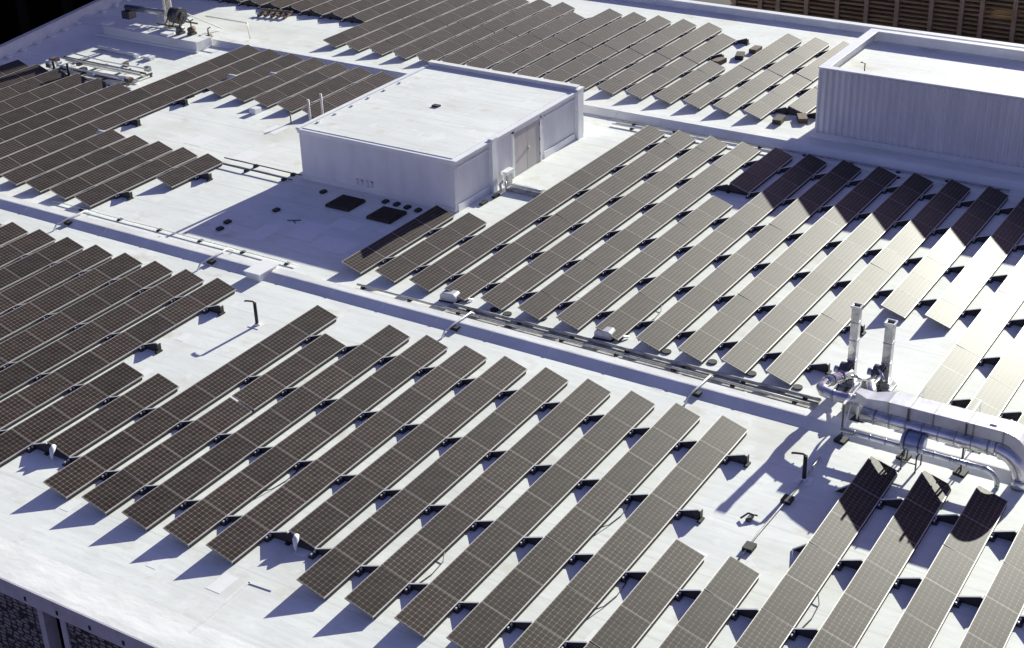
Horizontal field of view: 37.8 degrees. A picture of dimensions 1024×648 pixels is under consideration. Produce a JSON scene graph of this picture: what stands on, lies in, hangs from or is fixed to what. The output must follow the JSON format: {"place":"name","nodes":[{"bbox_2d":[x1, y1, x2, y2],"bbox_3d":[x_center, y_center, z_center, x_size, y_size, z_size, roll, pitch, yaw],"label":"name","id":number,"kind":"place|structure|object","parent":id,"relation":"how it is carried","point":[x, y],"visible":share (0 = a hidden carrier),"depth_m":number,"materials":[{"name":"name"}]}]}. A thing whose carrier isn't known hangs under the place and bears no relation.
{"place":"outdoors","nodes":[
{"label":"outdoors","id":0,"kind":"place"},
{"bbox_2d":[0,0,94,44],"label":"dark clad building","id":1,"kind":"structure","parent":0,"point":[18,18],"depth_m":104.78,"materials":[{"name":"black"}]},
{"bbox_2d":[56,0,731,647],"bbox_3d":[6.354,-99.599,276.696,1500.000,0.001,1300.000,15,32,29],"label":"ground","id":2,"kind":"structure","parent":0,"point":[724,2],"depth_m":142.54,"materials":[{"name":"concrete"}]},
{"bbox_2d":[0,0,1023,647],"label":"office building","id":3,"kind":"structure","parent":2,"relation":"on","point":[82,570],"depth_m":51.85,"materials":[{"name":"concrete"}]},
{"bbox_2d":[0,64,48,88],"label":"solar panel row","id":4,"kind":"object","parent":3,"relation":"on","point":[18,76],"visible":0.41,"depth_m":81.27,"materials":[{"name":"grey"}]},
{"bbox_2d":[0,229,55,268],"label":"solar panel row","id":5,"kind":"object","parent":3,"relation":"on","point":[24,246],"visible":0.78,"depth_m":60.96,"materials":[{"name":"grey"}]},
{"bbox_2d":[0,69,79,101],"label":"solar panel row","id":6,"kind":"object","parent":3,"relation":"on","point":[29,84],"visible":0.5,"depth_m":79.89,"materials":[{"name":"grey"}]},
{"bbox_2d":[0,237,83,291],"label":"solar panel row","id":7,"kind":"object","parent":3,"relation":"on","point":[22,269],"visible":0.78,"depth_m":59.59,"materials":[{"name":"grey"}]},
{"bbox_2d":[0,73,100,114],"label":"solar panel row","id":8,"kind":"object","parent":3,"relation":"on","point":[39,93],"visible":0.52,"depth_m":78.52,"materials":[{"name":"grey"}]},
{"bbox_2d":[0,78,110,128],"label":"solar panel row","id":9,"kind":"object","parent":3,"relation":"on","point":[47,103],"visible":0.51,"depth_m":77.09,"materials":[{"name":"grey"}]},
{"bbox_2d":[0,244,112,316],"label":"solar panel row","id":10,"kind":"object","parent":3,"relation":"on","point":[39,284],"visible":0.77,"depth_m":58.24,"materials":[{"name":"grey"}]},
{"bbox_2d":[1,129,125,186],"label":"solar panel row","id":11,"kind":"object","parent":3,"relation":"on","point":[21,175],"visible":0.77,"depth_m":69.96,"materials":[{"name":"grey"}]},
{"bbox_2d":[0,83,131,143],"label":"solar panel row","id":12,"kind":"object","parent":3,"relation":"on","point":[27,125],"visible":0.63,"depth_m":75.70,"materials":[{"name":"grey"}]},
{"bbox_2d":[0,252,142,342],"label":"solar panel row","id":13,"kind":"object","parent":3,"relation":"on","point":[51,303],"visible":0.9,"depth_m":56.85,"materials":[{"name":"grey"}]},
{"bbox_2d":[0,362,143,466],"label":"solar panel row","id":14,"kind":"object","parent":3,"relation":"on","point":[31,434],"visible":0.93,"depth_m":49.03,"materials":[{"name":"grey"}]},
{"bbox_2d":[0,261,172,370],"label":"solar panel row","id":15,"kind":"object","parent":3,"relation":"on","point":[43,333],"visible":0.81,"depth_m":55.44,"materials":[{"name":"grey"}]},
{"bbox_2d":[25,135,148,193],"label":"solar panel row","id":16,"kind":"object","parent":3,"relation":"on","point":[45,182],"visible":0.74,"depth_m":69.12,"materials":[{"name":"grey"}]},
{"bbox_2d":[45,52,152,84],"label":"pipe bundle","id":17,"kind":"object","parent":3,"relation":"on","point":[50,63],"visible":0.99,"depth_m":81.59,"materials":[{"name":"white metal"}]},
{"bbox_2d":[0,269,203,400],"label":"solar panel row","id":18,"kind":"object","parent":3,"relation":"on","point":[41,363],"visible":0.89,"depth_m":54.01,"materials":[{"name":"grey"}]},
{"bbox_2d":[49,141,172,200],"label":"solar panel row","id":19,"kind":"object","parent":3,"relation":"on","point":[73,187],"visible":0.77,"depth_m":68.26,"materials":[{"name":"grey"}]},
{"bbox_2d":[47,373,178,466],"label":"solar panel row","id":20,"kind":"object","parent":3,"relation":"on","point":[141,400],"visible":0.91,"depth_m":48.61,"materials":[{"name":"grey"}]},
{"bbox_2d":[0,278,235,434],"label":"solar panel row","id":21,"kind":"object","parent":3,"relation":"on","point":[78,372],"visible":0.94,"depth_m":52.73,"materials":[{"name":"grey"}]},
{"bbox_2d":[0,44,260,158],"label":"solar panel row","id":22,"kind":"object","parent":3,"relation":"on","point":[51,130],"visible":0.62,"depth_m":76.88,"materials":[{"name":"grey"}]},
{"bbox_2d":[74,147,197,207],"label":"solar panel row","id":23,"kind":"object","parent":3,"relation":"on","point":[122,185],"visible":0.88,"depth_m":67.30,"materials":[{"name":"grey"}]},
{"bbox_2d":[0,49,281,176],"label":"solar panel row","id":24,"kind":"object","parent":3,"relation":"on","point":[133,114],"visible":0.84,"depth_m":75.42,"materials":[{"name":"grey"}]},
{"bbox_2d":[94,20,211,52],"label":"equipment platform","id":25,"kind":"structure","parent":3,"relation":"on","point":[151,35],"depth_m":86.72,"materials":[{"name":"white metal"}]},
{"bbox_2d":[121,4,197,27],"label":"blower unit","id":26,"kind":"object","parent":3,"relation":"on","point":[174,14],"visible":0.96,"depth_m":88.12,"materials":[{"name":"grey metal"}]},
{"bbox_2d":[156,153,222,188],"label":"solar panel row","id":27,"kind":"object","parent":3,"relation":"on","point":[201,167],"visible":1,"depth_m":67.88,"materials":[{"name":"grey"}]},
{"bbox_2d":[43,305,337,499],"bbox_3d":[-9.964,2.380,49.849,1.765,0.454,13.423,14,31,28],"label":"solar panel row","id":28,"kind":"object","parent":3,"relation":"on","point":[103,461],"visible":0.92,"depth_m":49.16,"materials":[{"name":"grey"}]},
{"bbox_2d":[82,333,358,514],"bbox_3d":[-8.973,3.043,48.506,1.765,0.459,11.910,14,31,28],"label":"solar panel row","id":29,"kind":"object","parent":3,"relation":"on","point":[142,474],"visible":0.91,"depth_m":47.92,"materials":[{"name":"grey"}]},
{"bbox_2d":[207,53,303,97],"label":"solar panel row","id":30,"kind":"object","parent":3,"relation":"on","point":[223,89],"visible":0.8,"depth_m":80.21,"materials":[{"name":"grey"}]},
{"bbox_2d":[243,260,278,281],"bbox_3d":[-9.790,-2.056,58.514,0.820,0.350,1.180,15,32,29],"label":"bridge box","id":31,"kind":"object","parent":3,"relation":"on","point":[261,270],"visible":1,"depth_m":58.27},
{"bbox_2d":[121,325,409,530],"bbox_3d":[-7.200,3.095,48.304,1.765,0.459,13.423,14,31,28],"label":"solar panel row","id":32,"kind":"object","parent":3,"relation":"on","point":[181,489],"visible":0.9,"depth_m":47.59,"materials":[{"name":"grey"}]},
{"bbox_2d":[230,57,326,102],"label":"solar panel row","id":33,"kind":"object","parent":3,"relation":"on","point":[248,93],"visible":0.79,"depth_m":79.41,"materials":[{"name":"grey"}]},
{"bbox_2d":[253,62,349,108],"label":"solar panel row","id":34,"kind":"object","parent":3,"relation":"on","point":[272,98],"visible":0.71,"depth_m":78.58,"materials":[{"name":"grey"}]},
{"bbox_2d":[163,334,447,546],"bbox_3d":[-5.817,3.456,47.533,1.765,0.455,13.423,14,31,28],"label":"solar panel row","id":35,"kind":"object","parent":3,"relation":"on","point":[222,505],"visible":0.92,"depth_m":46.82,"materials":[{"name":"grey"}]},
{"bbox_2d":[277,67,372,113],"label":"solar panel row","id":36,"kind":"object","parent":3,"relation":"on","point":[298,102],"visible":0.77,"depth_m":77.82,"materials":[{"name":"grey"}]},
{"bbox_2d":[310,0,358,19],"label":"solar panel row","id":37,"kind":"object","parent":3,"relation":"on","point":[325,9],"visible":0.76,"depth_m":91.77,"materials":[{"name":"grey"}]},
{"bbox_2d":[206,345,486,563],"bbox_3d":[-4.435,3.813,46.760,1.765,0.459,13.423,14,31,28],"label":"solar panel row","id":38,"kind":"object","parent":3,"relation":"on","point":[267,518],"visible":0.94,"depth_m":45.99,"materials":[{"name":"grey"}]},
{"bbox_2d":[301,71,395,117],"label":"solar panel row","id":39,"kind":"object","parent":3,"relation":"on","point":[355,91],"visible":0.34,"depth_m":77.08,"materials":[{"name":"grey"}]},
{"bbox_2d":[331,0,388,22],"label":"solar panel row","id":40,"kind":"object","parent":3,"relation":"on","point":[346,13],"visible":0.75,"depth_m":91.30,"materials":[{"name":"grey"}]},
{"bbox_2d":[352,0,416,23],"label":"solar panel row","id":41,"kind":"object","parent":3,"relation":"on","point":[368,14],"visible":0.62,"depth_m":90.97,"materials":[{"name":"grey"}]},
{"bbox_2d":[323,0,446,48],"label":"solar panel row","id":42,"kind":"object","parent":3,"relation":"on","point":[340,39],"visible":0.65,"depth_m":88.61,"materials":[{"name":"grey"}]},
{"bbox_2d":[366,206,406,223],"bbox_3d":[-5.314,-4.622,63.439,1.240,0.140,1.240,15,32,29],"label":"roof grating","id":43,"kind":"object","parent":3,"relation":"on","point":[386,215],"visible":1,"depth_m":63.28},
{"bbox_2d":[342,205,454,274],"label":"solar panel row","id":44,"kind":"object","parent":3,"relation":"on","point":[385,249],"visible":0.85,"depth_m":60.55,"materials":[{"name":"grey"}]},
{"bbox_2d":[287,355,527,558],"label":"solar panel row","id":45,"kind":"object","parent":3,"relation":"on","point":[325,521],"visible":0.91,"depth_m":45.96,"materials":[{"name":"grey"}]},
{"bbox_2d":[346,0,475,51],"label":"solar panel row","id":46,"kind":"object","parent":3,"relation":"on","point":[364,43],"visible":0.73,"depth_m":88.09,"materials":[{"name":"grey"}]},
{"bbox_2d":[375,212,486,283],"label":"solar panel row","id":47,"kind":"object","parent":3,"relation":"on","point":[418,257],"visible":0.93,"depth_m":59.76,"materials":[{"name":"grey"}]},
{"bbox_2d":[296,367,568,599],"bbox_3d":[-1.671,4.531,45.217,1.765,0.458,13.423,14,31,28],"label":"solar panel row","id":48,"kind":"object","parent":3,"relation":"on","point":[340,564],"visible":0.9,"depth_m":44.46,"materials":[{"name":"grey"}]},
{"bbox_2d":[369,0,505,55],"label":"solar panel row","id":49,"kind":"object","parent":3,"relation":"on","point":[389,45],"visible":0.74,"depth_m":87.57,"materials":[{"name":"grey"}]},
{"bbox_2d":[296,60,584,212],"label":"rooftop penthouse","id":50,"kind":"object","parent":3,"relation":"on","point":[469,139],"visible":1,"depth_m":66.58,"materials":[{"name":"paint"}]},
{"bbox_2d":[514,126,527,175],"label":"door","id":51,"kind":"structure","parent":50,"relation":"in","point":[520,137],"depth_m":66.96,"materials":[{"name":"beige paint"}]},
{"bbox_2d":[527,119,539,167],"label":"door","id":52,"kind":"structure","parent":50,"relation":"in","point":[533,129],"depth_m":67.76,"materials":[{"name":"beige paint"}]},
{"bbox_2d":[392,0,529,59],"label":"solar panel row","id":53,"kind":"object","parent":3,"relation":"on","point":[423,44],"visible":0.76,"depth_m":87.01,"materials":[{"name":"grey"}]},
{"bbox_2d":[344,378,611,618],"bbox_3d":[-0.288,4.891,44.445,1.765,0.457,13.423,14,31,28],"label":"solar panel row","id":54,"kind":"object","parent":3,"relation":"on","point":[378,591],"visible":0.94,"depth_m":43.66,"materials":[{"name":"grey"}]},
{"bbox_2d":[416,0,551,62],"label":"solar panel row","id":55,"kind":"object","parent":3,"relation":"on","point":[466,39],"visible":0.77,"depth_m":86.41,"materials":[{"name":"grey"}]},
{"bbox_2d":[441,2,574,64],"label":"solar panel row","id":56,"kind":"object","parent":3,"relation":"on","point":[464,56],"visible":0.81,"depth_m":85.70,"materials":[{"name":"grey"}]},
{"bbox_2d":[499,167,545,196],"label":"box duct","id":57,"kind":"object","parent":3,"relation":"on","point":[508,183],"visible":0.98,"depth_m":65.41,"materials":[{"name":"white metal"}]},
{"bbox_2d":[394,390,655,638],"bbox_3d":[1.094,5.250,43.673,1.765,0.457,13.423,14,31,28],"label":"solar panel row","id":58,"kind":"object","parent":3,"relation":"on","point":[439,599],"visible":0.88,"depth_m":42.87,"materials":[{"name":"grey"}]},
{"bbox_2d":[466,12,590,68],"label":"solar panel row","id":59,"kind":"object","parent":3,"relation":"on","point":[496,56],"visible":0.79,"depth_m":84.42,"materials":[{"name":"grey"}]},
{"bbox_2d":[409,125,664,292],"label":"solar panel row","id":60,"kind":"object","parent":3,"relation":"on","point":[451,266],"visible":0.88,"depth_m":62.70,"materials":[{"name":"grey"}]},
{"bbox_2d":[491,8,622,73],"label":"solar panel row","id":61,"kind":"object","parent":3,"relation":"on","point":[541,50],"visible":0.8,"depth_m":84.13,"materials":[{"name":"grey"}]},
{"bbox_2d":[444,130,696,301],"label":"solar panel row","id":62,"kind":"object","parent":3,"relation":"on","point":[487,274],"visible":0.92,"depth_m":61.98,"materials":[{"name":"grey"}]},
{"bbox_2d":[446,403,700,647],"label":"solar panel row","id":63,"kind":"object","parent":3,"relation":"on","point":[492,616],"visible":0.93,"depth_m":42.15,"materials":[{"name":"grey"}]},
{"bbox_2d":[517,12,646,77],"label":"solar panel row","id":64,"kind":"object","parent":3,"relation":"on","point":[572,51],"visible":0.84,"depth_m":83.35,"materials":[{"name":"grey"}]},
{"bbox_2d":[481,136,727,311],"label":"solar panel row","id":65,"kind":"object","parent":3,"relation":"on","point":[525,281],"visible":0.91,"depth_m":61.10,"materials":[{"name":"grey"}]},
{"bbox_2d":[543,15,671,81],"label":"solar panel row","id":66,"kind":"object","parent":3,"relation":"on","point":[577,67],"visible":0.89,"depth_m":82.57,"materials":[{"name":"grey"}]},
{"bbox_2d":[510,415,750,647],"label":"solar panel row","id":67,"kind":"object","parent":3,"relation":"on","point":[567,612],"visible":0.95,"depth_m":41.89,"materials":[{"name":"grey"}]},
{"bbox_2d":[441,303,821,409],"bbox_3d":[3.751,1.004,52.200,14.600,0.011,0.800,15,32,29],"label":"walkway sheet","id":68,"kind":"object","parent":3,"relation":"on","point":[813,405],"visible":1,"depth_m":51.70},
{"bbox_2d":[357,283,809,404],"bbox_3d":[1.866,0.558,53.036,18.400,0.135,0.270,15,32,29],"label":"conduit run","id":69,"kind":"object","parent":68,"relation":"on","point":[616,354],"visible":1,"depth_m":52.48,"materials":[{"name":"grey metal"}]},
{"bbox_2d":[453,303,820,401],"bbox_3d":[3.942,0.883,52.273,14.400,0.150,0.270,15,32,29],"label":"conduit run","id":70,"kind":"object","parent":68,"relation":"on","point":[628,350],"visible":1,"depth_m":51.88,"materials":[{"name":"grey metal"}]},
{"bbox_2d":[570,19,696,90],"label":"solar panel row","id":71,"kind":"object","parent":3,"relation":"on","point":[611,67],"visible":0.9,"depth_m":81.70,"materials":[{"name":"grey"}]},
{"bbox_2d":[518,142,759,321],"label":"solar panel row","id":72,"kind":"object","parent":3,"relation":"on","point":[560,291],"visible":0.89,"depth_m":60.35,"materials":[{"name":"grey"}]},
{"bbox_2d":[584,539,705,647],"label":"solar panel row","id":73,"kind":"object","parent":3,"relation":"on","point":[639,611],"visible":0.94,"depth_m":39.59,"materials":[{"name":"grey"}]},
{"bbox_2d":[598,22,722,95],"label":"solar panel row","id":74,"kind":"object","parent":3,"relation":"on","point":[631,76],"visible":0.91,"depth_m":80.90,"materials":[{"name":"grey"}]},
{"bbox_2d":[556,147,792,331],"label":"solar panel row","id":75,"kind":"object","parent":3,"relation":"on","point":[596,302],"visible":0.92,"depth_m":59.29,"materials":[{"name":"grey"}]},
{"bbox_2d":[626,33,749,99],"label":"solar panel row","id":76,"kind":"object","parent":3,"relation":"on","point":[682,66],"visible":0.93,"depth_m":79.79,"materials":[{"name":"grey"}]},
{"bbox_2d":[654,60,725,104],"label":"solar panel row","id":77,"kind":"object","parent":3,"relation":"on","point":[684,87],"visible":0.92,"depth_m":77.26,"materials":[{"name":"grey"}]},
{"bbox_2d":[658,556,760,647],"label":"solar panel row","id":78,"kind":"object","parent":3,"relation":"on","point":[711,611],"visible":0.91,"depth_m":39.13,"materials":[{"name":"grey"}]},
{"bbox_2d":[595,154,826,341],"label":"solar panel row","id":79,"kind":"object","parent":3,"relation":"on","point":[641,306],"visible":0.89,"depth_m":58.80,"materials":[{"name":"grey"}]},
{"bbox_2d":[683,33,801,109],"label":"solar panel row","id":80,"kind":"object","parent":3,"relation":"on","point":[715,90],"visible":0.91,"depth_m":78.56,"materials":[{"name":"grey"}]},
{"bbox_2d":[636,160,862,352],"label":"solar panel row","id":81,"kind":"object","parent":3,"relation":"on","point":[676,320],"visible":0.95,"depth_m":57.92,"materials":[{"name":"grey"}]},
{"bbox_2d":[713,37,829,115],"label":"solar panel row","id":82,"kind":"object","parent":3,"relation":"on","point":[745,94],"visible":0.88,"depth_m":77.77,"materials":[{"name":"grey"}]},
{"bbox_2d":[737,456,820,560],"bbox_3d":[7.463,5.595,42.998,0.300,0.110,7.601,15,32,29],"label":"aisle conduit","id":83,"kind":"object","parent":3,"relation":"on","point":[751,546],"visible":0.83,"depth_m":43.16,"materials":[{"name":"grey metal"}]},
{"bbox_2d":[678,166,898,363],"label":"solar panel row","id":84,"kind":"object","parent":3,"relation":"on","point":[721,326],"visible":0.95,"depth_m":57.14,"materials":[{"name":"grey"}]},
{"bbox_2d":[744,41,848,120],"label":"solar panel row","id":85,"kind":"object","parent":3,"relation":"on","point":[774,100],"visible":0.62,"depth_m":75.91,"materials":[{"name":"grey"}]},
{"bbox_2d":[787,84,817,118],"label":"solar panel row","id":86,"kind":"object","parent":3,"relation":"on","point":[806,102],"visible":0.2,"depth_m":73.75,"materials":[{"name":"grey"}]},
{"bbox_2d":[617,119,1009,191],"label":"conduit run","id":87,"kind":"object","parent":3,"relation":"on","point":[898,171],"visible":0.83,"depth_m":68.00,"materials":[{"name":"grey metal"}]},
{"bbox_2d":[733,455,902,647],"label":"solar panel row","id":88,"kind":"object","parent":3,"relation":"on","point":[783,610],"visible":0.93,"depth_m":40.87,"materials":[{"name":"grey"}]},
{"bbox_2d":[721,172,936,374],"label":"solar panel row","id":89,"kind":"object","parent":3,"relation":"on","point":[753,347],"visible":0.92,"depth_m":56.35,"materials":[{"name":"grey"}]},
{"bbox_2d":[833,302,863,391],"bbox_3d":[11.082,0.738,49.090,0.800,2.980,0.900,15,32,29],"label":"exhaust flue","id":90,"kind":"object","parent":3,"relation":"on","point":[854,338],"visible":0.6,"depth_m":49.08,"materials":[{"name":"white"}]},
{"bbox_2d":[816,369,862,406],"bbox_3d":[10.492,2.071,47.761,1.635,0.901,3.176,-3,27,-2],"label":"loop pipe","id":91,"kind":"object","parent":90,"relation":"attached to","point":[823,385],"visible":0.86,"depth_m":47.29,"materials":[{"name":"metal"}]},
{"bbox_2d":[765,179,974,386],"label":"solar panel row","id":92,"kind":"object","parent":3,"relation":"on","point":[795,360],"visible":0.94,"depth_m":55.62,"materials":[{"name":"grey"}]},
{"bbox_2d":[867,318,897,391],"bbox_3d":[12.152,1.046,48.978,0.840,2.480,0.880,15,32,29],"label":"exhaust flue","id":93,"kind":"object","parent":3,"relation":"on","point":[889,384],"visible":0.81,"depth_m":48.96,"materials":[{"name":"white"}]},
{"bbox_2d":[808,470,960,647],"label":"solar panel row","id":94,"kind":"object","parent":3,"relation":"on","point":[876,579],"visible":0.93,"depth_m":40.49,"materials":[{"name":"grey"}]},
{"bbox_2d":[900,430,927,472],"bbox_3d":[12.058,3.796,45.062,0.700,1.184,0.608,15,32,29],"label":"silencer drum","id":95,"kind":"object","parent":3,"relation":"on","point":[913,441],"visible":1,"depth_m":44.76,"materials":[{"name":"silver paint"}]},
{"bbox_2d":[810,28,1023,173],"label":"corrugated plant room","id":96,"kind":"object","parent":3,"relation":"on","point":[954,100],"visible":1,"depth_m":68.50,"materials":[{"name":"white metal"}]},
{"bbox_2d":[840,427,999,488],"bbox_3d":[12.269,4.014,45.190,4.931,0.627,0.195,15,32,29],"label":"round pipe","id":97,"kind":"object","parent":3,"relation":"on","point":[989,471],"visible":0.94,"depth_m":44.76,"materials":[{"name":"metal"}]},
{"bbox_2d":[855,388,1023,482],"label":"rectangular duct","id":98,"kind":"object","parent":3,"relation":"on","point":[1010,433],"visible":1,"depth_m":44.67,"materials":[{"name":"metal"}]},
{"bbox_2d":[859,406,1023,491],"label":"round pipe","id":99,"kind":"object","parent":3,"relation":"on","point":[1010,458],"visible":0.98,"depth_m":44.42,"materials":[{"name":"metal"}]},
{"bbox_2d":[881,186,1013,319],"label":"solar panel row","id":100,"kind":"object","parent":3,"relation":"on","point":[909,293],"visible":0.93,"depth_m":57.95,"materials":[{"name":"grey"}]},
{"bbox_2d":[883,485,1018,647],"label":"solar panel row","id":101,"kind":"object","parent":3,"relation":"on","point":[935,599],"visible":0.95,"depth_m":40.14,"materials":[{"name":"grey"}]},
{"bbox_2d":[919,256,1023,407],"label":"solar panel row","id":102,"kind":"object","parent":3,"relation":"on","point":[954,370],"visible":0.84,"depth_m":51.54,"materials":[{"name":"grey"}]},
{"bbox_2d":[925,197,1023,329],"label":"solar panel row","id":103,"kind":"object","parent":3,"relation":"on","point":[953,302],"visible":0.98,"depth_m":56.42,"materials":[{"name":"grey"}]},
{"bbox_2d":[959,521,1023,647],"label":"solar panel row","id":104,"kind":"object","parent":3,"relation":"on","point":[998,618],"visible":1,"depth_m":38.82,"materials":[{"name":"grey"}]},
{"bbox_2d":[966,326,1023,420],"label":"solar panel row","id":105,"kind":"object","parent":3,"relation":"on","point":[998,389],"visible":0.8,"depth_m":48.98,"materials":[{"name":"grey"}]},
{"bbox_2d":[730,0,1023,43],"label":"brown louvred building","id":106,"kind":"structure","parent":0,"point":[999,20],"depth_m":94.37,"materials":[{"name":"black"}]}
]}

